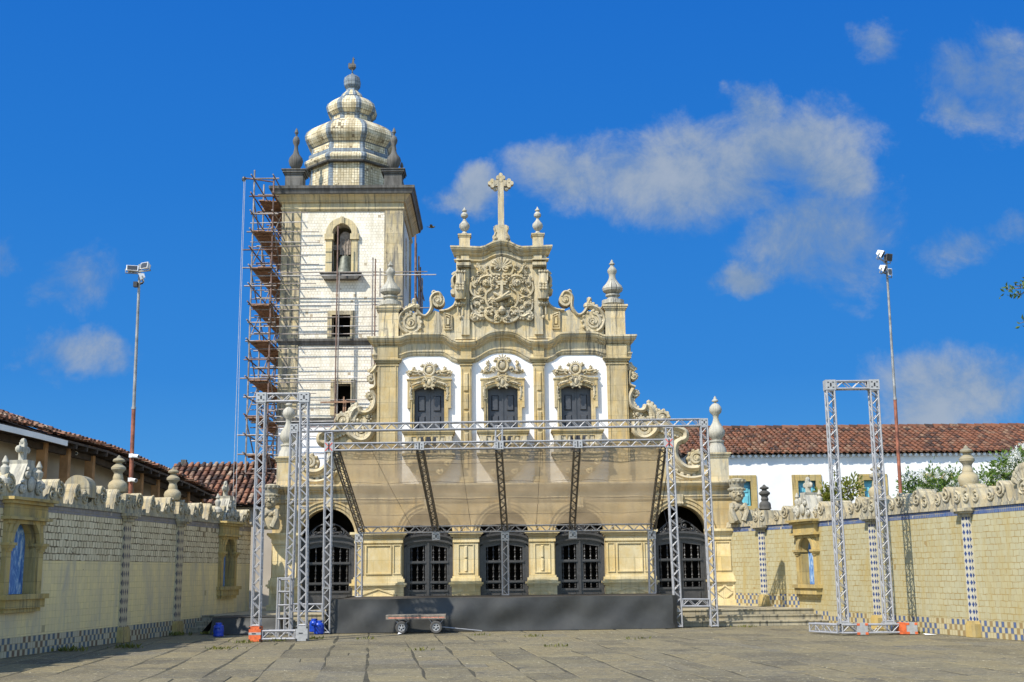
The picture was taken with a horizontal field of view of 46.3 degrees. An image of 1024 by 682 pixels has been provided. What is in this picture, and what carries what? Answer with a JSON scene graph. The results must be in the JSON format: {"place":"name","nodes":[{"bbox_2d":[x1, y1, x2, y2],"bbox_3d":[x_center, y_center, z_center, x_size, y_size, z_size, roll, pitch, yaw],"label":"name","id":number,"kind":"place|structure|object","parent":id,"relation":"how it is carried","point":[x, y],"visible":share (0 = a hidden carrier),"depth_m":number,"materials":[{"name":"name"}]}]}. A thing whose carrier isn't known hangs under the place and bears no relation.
{"place":"outdoors","nodes":[
{"label":"outdoors","id":0,"kind":"place"},
{"bbox_2d":[0,409,217,502],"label":"building","id":1,"kind":"structure","parent":0,"point":[53,450],"depth_m":32.93,"materials":[{"name":"brown paint"}]},
{"bbox_2d":[207,605,800,620],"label":"pavement","id":2,"kind":"structure","parent":0,"point":[256,609],"depth_m":36.69,"materials":[{"name":"stone"}]},
{"bbox_2d":[265,173,735,610],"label":"baroque church","id":3,"kind":"structure","parent":2,"relation":"on","point":[501,338],"depth_m":40.27,"materials":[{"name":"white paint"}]},
{"bbox_2d":[258,484,280,529],"bbox_3d":[-7.860,5.382,38.927,0.677,1.460,0.728,0,-11,-1],"label":"stone guardian","id":4,"kind":"object","parent":3,"relation":"attached to","point":[271,518],"visible":0.82,"depth_m":38.74,"materials":[{"name":"stone"}]},
{"bbox_2d":[402,362,455,444],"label":"window","id":5,"kind":"structure","parent":3,"relation":"in","point":[431,404],"depth_m":40.29,"materials":[{"name":"stone"}]},
{"bbox_2d":[477,354,529,444],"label":"window","id":6,"kind":"structure","parent":3,"relation":"in","point":[501,402],"depth_m":40.34,"materials":[{"name":"stone"}]},
{"bbox_2d":[551,360,603,444],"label":"window","id":7,"kind":"structure","parent":3,"relation":"in","point":[573,402],"depth_m":40.36,"materials":[{"name":"stone"}]},
{"bbox_2d":[726,506,799,606],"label":"forecourt wall","id":8,"kind":"structure","parent":2,"relation":"on","point":[763,546],"depth_m":37.62,"materials":[{"name":"tile"}]},
{"bbox_2d":[727,478,749,522],"bbox_3d":[7.396,5.233,39.296,0.677,1.460,0.728,0,-11,-1],"label":"stone guardian","id":9,"kind":"object","parent":8,"relation":"on","point":[737,505],"visible":1,"depth_m":39.10,"materials":[{"name":"stone"}]},
{"bbox_2d":[759,485,771,509],"bbox_3d":[8.061,5.004,38.213,0.400,0.850,0.394,0,-11,-1],"label":"stone finial","id":10,"kind":"object","parent":8,"relation":"on","point":[764,503],"visible":0.94,"depth_m":38.10,"materials":[{"name":"grey stone"}]},
{"bbox_2d":[0,625,1023,681],"bbox_3d":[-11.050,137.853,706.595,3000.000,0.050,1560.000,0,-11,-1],"label":"ground","id":11,"kind":"structure","parent":0,"point":[801,653],"depth_m":22.56,"materials":[{"name":"stone"}]},
{"bbox_2d":[0,438,252,658],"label":"forecourt wall","id":12,"kind":"structure","parent":11,"relation":"on","point":[79,568],"depth_m":28.76,"materials":[{"name":"tile"}]},
{"bbox_2d":[65,475,96,497],"bbox_3d":[-10.111,3.417,28.061,0.600,0.520,0.500,0,-11,-1],"label":"coping stone","id":13,"kind":"object","parent":12,"relation":"on","point":[88,484],"visible":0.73,"depth_m":27.85,"materials":[{"name":"stone"}]},
{"bbox_2d":[108,455,126,493],"bbox_3d":[-9.863,3.361,30.004,0.470,1.000,0.463,0,-11,-1],"label":"stone finial","id":14,"kind":"object","parent":12,"relation":"on","point":[118,469],"visible":0.83,"depth_m":29.89,"materials":[{"name":"stone"}]},
{"bbox_2d":[164,467,180,501],"bbox_3d":[-9.470,4.022,33.460,0.470,1.000,0.463,0,-11,-1],"label":"stone finial","id":15,"kind":"object","parent":12,"relation":"on","point":[173,491],"visible":0.89,"depth_m":33.34,"materials":[{"name":"stone"}]},
{"bbox_2d":[125,262,150,493],"bbox_3d":[-9.892,2.725,31.000,0.679,9.787,0.316,0,-11,-1],"label":"lamp pole","id":16,"kind":"object","parent":11,"relation":"on","point":[133,269],"visible":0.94,"depth_m":31.53,"materials":[{"name":"metal"}]},
{"bbox_2d":[128,478,137,481],"bbox_3d":[-9.746,3.574,30.773,0.298,0.128,0.137,-7,-12,29],"label":"security camera","id":17,"kind":"object","parent":16,"relation":"attached to","point":[132,480],"visible":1,"depth_m":30.72,"materials":[{"name":"white plastic"}]},
{"bbox_2d":[129,453,139,457],"bbox_3d":[-9.748,2.968,30.907,0.292,0.128,0.125,-4,-11,15],"label":"security camera","id":18,"kind":"object","parent":16,"relation":"attached to","point":[131,455],"visible":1,"depth_m":30.87,"materials":[{"name":"white plastic"}]},
{"bbox_2d":[213,622,223,636],"bbox_3d":[-7.769,7.636,31.695,0.280,0.360,0.333,0,-11,-1],"label":"blue canister","id":19,"kind":"object","parent":11,"relation":"on","point":[218,629],"visible":1,"depth_m":31.61,"materials":[{"name":"plastic"}]},
{"bbox_2d":[171,460,298,607],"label":"hipped outbuilding","id":20,"kind":"structure","parent":11,"relation":"on","point":[216,475],"depth_m":45.39,"materials":[{"name":"tile"}]},
{"bbox_2d":[202,615,288,633],"bbox_3d":[-7.397,7.933,33.536,2.404,0.452,2.263,0,-11,-1],"label":"draped riser","id":21,"kind":"object","parent":11,"relation":"on","point":[235,624],"visible":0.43,"depth_m":32.77,"materials":[{"name":"black fabric"}]},
{"bbox_2d":[248,392,310,641],"bbox_3d":[-5.725,4.322,29.835,1.434,6.120,0.299,0,-11,-1],"label":"truss goalpost","id":22,"kind":"object","parent":11,"relation":"on","point":[257,632],"visible":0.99,"depth_m":29.76,"materials":[{"name":"metal"}]},
{"bbox_2d":[275,577,292,636],"bbox_3d":[-6.019,7.024,31.680,0.412,1.519,0.502,0,-11,-1],"label":"ladder rack","id":23,"kind":"object","parent":11,"relation":"on","point":[290,592],"visible":0.86,"depth_m":31.55,"materials":[{"name":"metal"}]},
{"bbox_2d":[309,619,317,631],"bbox_3d":[-5.569,8.000,33.713,0.280,0.360,0.333,0,-11,-1],"label":"blue canister","id":24,"kind":"object","parent":11,"relation":"on","point":[311,624],"visible":0.62,"depth_m":33.63,"materials":[{"name":"plastic"}]},
{"bbox_2d":[314,620,323,633],"bbox_3d":[-5.231,7.752,32.445,0.280,0.360,0.333,0,-11,-1],"label":"blue canister","id":25,"kind":"object","parent":11,"relation":"on","point":[318,626],"visible":1,"depth_m":32.36,"materials":[{"name":"plastic"}]},
{"bbox_2d":[237,170,435,506],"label":"scaffold","id":26,"kind":"object","parent":11,"relation":"on","point":[271,246],"visible":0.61,"depth_m":47.63,"materials":[{"name":"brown metal"}]},
{"bbox_2d":[233,177,245,490],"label":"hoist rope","id":27,"kind":"object","parent":26,"relation":"hanging from","point":[243,179],"visible":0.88,"depth_m":45.49,"materials":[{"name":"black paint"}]},
{"bbox_2d":[269,57,422,467],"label":"bell tower","id":28,"kind":"structure","parent":11,"relation":"on","point":[361,193],"depth_m":48.50,"materials":[{"name":"paint"}]},
{"bbox_2d":[320,216,361,280],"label":"window","id":29,"kind":"structure","parent":28,"relation":"in","point":[328,236],"depth_m":48.39,"materials":[{"name":"stone"}]},
{"bbox_2d":[327,310,354,337],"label":"window","id":30,"kind":"structure","parent":28,"relation":"in","point":[352,312],"depth_m":47.85,"materials":[{"name":"stone"}]},
{"bbox_2d":[333,232,350,271],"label":"church bell","id":31,"kind":"object","parent":28,"relation":"hanging from","point":[344,259],"visible":0.57,"depth_m":48.78,"materials":[{"name":"grey metal"}]},
{"bbox_2d":[330,379,354,415],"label":"window","id":32,"kind":"structure","parent":28,"relation":"in","point":[332,391],"depth_m":47.32,"materials":[{"name":"stone"}]},
{"bbox_2d":[386,614,481,633],"bbox_3d":[-2.089,7.617,32.284,2.609,0.496,0.666,0,-11,-5],"label":"platform trolley","id":33,"kind":"object","parent":11,"relation":"on","point":[403,627],"visible":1,"depth_m":32.01,"materials":[{"name":"metal"}]},
{"bbox_2d":[51,625,927,651],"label":"weeds","id":34,"kind":"object","parent":11,"relation":"on","point":[126,645],"visible":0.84,"depth_m":27.14,"materials":[{"name":"green plant"}]},
{"bbox_2d":[283,418,718,633],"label":"stage roof","id":35,"kind":"structure","parent":11,"relation":"on","point":[441,484],"depth_m":35.32,"materials":[{"name":"metal"}]},
{"bbox_2d":[324,592,677,632],"bbox_3d":[-0.225,7.948,35.242,9.916,0.912,5.188,0,-11,-1],"label":"stage","id":36,"kind":"object","parent":11,"relation":"on","point":[354,614],"visible":0.95,"depth_m":33.10,"materials":[{"name":"black fabric"}]},
{"bbox_2d":[191,608,828,632],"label":"stone steps","id":37,"kind":"structure","parent":11,"relation":"on","point":[753,617],"depth_m":34.67,"materials":[{"name":"beige stone"}]},
{"bbox_2d":[813,471,866,500],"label":"leafy bush","id":38,"kind":"object","parent":11,"relation":"on","point":[825,495],"visible":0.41,"depth_m":42.38,"materials":[{"name":"green plant"}]},
{"bbox_2d":[678,423,1023,509],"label":"convent range","id":39,"kind":"structure","parent":11,"relation":"on","point":[782,462],"depth_m":52.28,"materials":[{"name":"paint"}]},
{"bbox_2d":[729,475,757,509],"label":"window","id":40,"kind":"structure","parent":39,"relation":"in","point":[752,479],"depth_m":51.92,"materials":[{"name":"stone"}]},
{"bbox_2d":[791,474,821,505],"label":"window","id":41,"kind":"structure","parent":39,"relation":"in","point":[798,481],"depth_m":51.97,"materials":[{"name":"stone"}]},
{"bbox_2d":[857,474,887,496],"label":"window","id":42,"kind":"structure","parent":39,"relation":"in","point":[868,484],"depth_m":52.02,"materials":[{"name":"stone"}]},
{"bbox_2d":[808,379,917,634],"bbox_3d":[8.510,4.087,29.855,2.607,6.257,0.915,-5,-12,20],"label":"truss goalpost","id":43,"kind":"object","parent":11,"relation":"on","point":[870,387],"visible":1,"depth_m":29.68,"materials":[{"name":"metal"}]},
{"bbox_2d":[876,250,901,492],"bbox_3d":[11.950,2.777,37.213,0.565,11.564,0.368,0,-11,-1],"label":"lamp pole","id":44,"kind":"object","parent":11,"relation":"on","point":[886,270],"visible":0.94,"depth_m":37.74,"materials":[{"name":"metal"}]},
{"bbox_2d":[785,477,1023,640],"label":"forecourt wall","id":45,"kind":"structure","parent":11,"relation":"on","point":[957,560],"depth_m":29.64,"materials":[{"name":"tile"}]},
{"bbox_2d":[868,466,882,496],"bbox_3d":[9.860,3.815,32.403,0.460,0.950,0.453,0,-11,-1],"label":"stone finial","id":46,"kind":"object","parent":45,"relation":"on","point":[871,491],"visible":0.45,"depth_m":32.30,"materials":[{"name":"stone"}]},
{"bbox_2d":[958,445,978,485],"bbox_3d":[10.842,3.005,28.517,0.480,1.050,0.473,0,-11,-1],"label":"stone finial","id":47,"kind":"object","parent":45,"relation":"on","point":[967,474],"visible":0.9,"depth_m":28.40,"materials":[{"name":"stone"}]},
{"bbox_2d":[1011,462,1023,500],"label":"stone shell","id":48,"kind":"object","parent":45,"relation":"on","point":[1017,473],"visible":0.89,"depth_m":26.56,"materials":[{"name":"stone"}]},
{"bbox_2d":[893,457,961,497],"bbox_3d":[13.287,6.103,37.227,2.714,5.025,1.608,0,-11,-1],"label":"flowering shrub","id":49,"kind":"object","parent":11,"relation":"on","point":[928,482],"visible":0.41,"depth_m":37.40,"materials":[{"name":"green plant"}]},
{"bbox_2d":[973,443,1023,486],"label":"flowering shrub","id":50,"kind":"object","parent":11,"relation":"on","point":[1003,472],"visible":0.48,"depth_m":35.51,"materials":[{"name":"green plant"}]},
{"bbox_2d":[999,277,1023,328],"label":"broadleaf tree","id":51,"kind":"object","parent":11,"relation":"on","point":[1014,294],"visible":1,"depth_m":28.43,"materials":[{"name":"green plant"}]},
{"bbox_2d":[0,0,1023,468],"label":"sky","id":52,"kind":"structure","parent":0,"point":[743,169],"materials":[{"name":"blue"}]}
]}

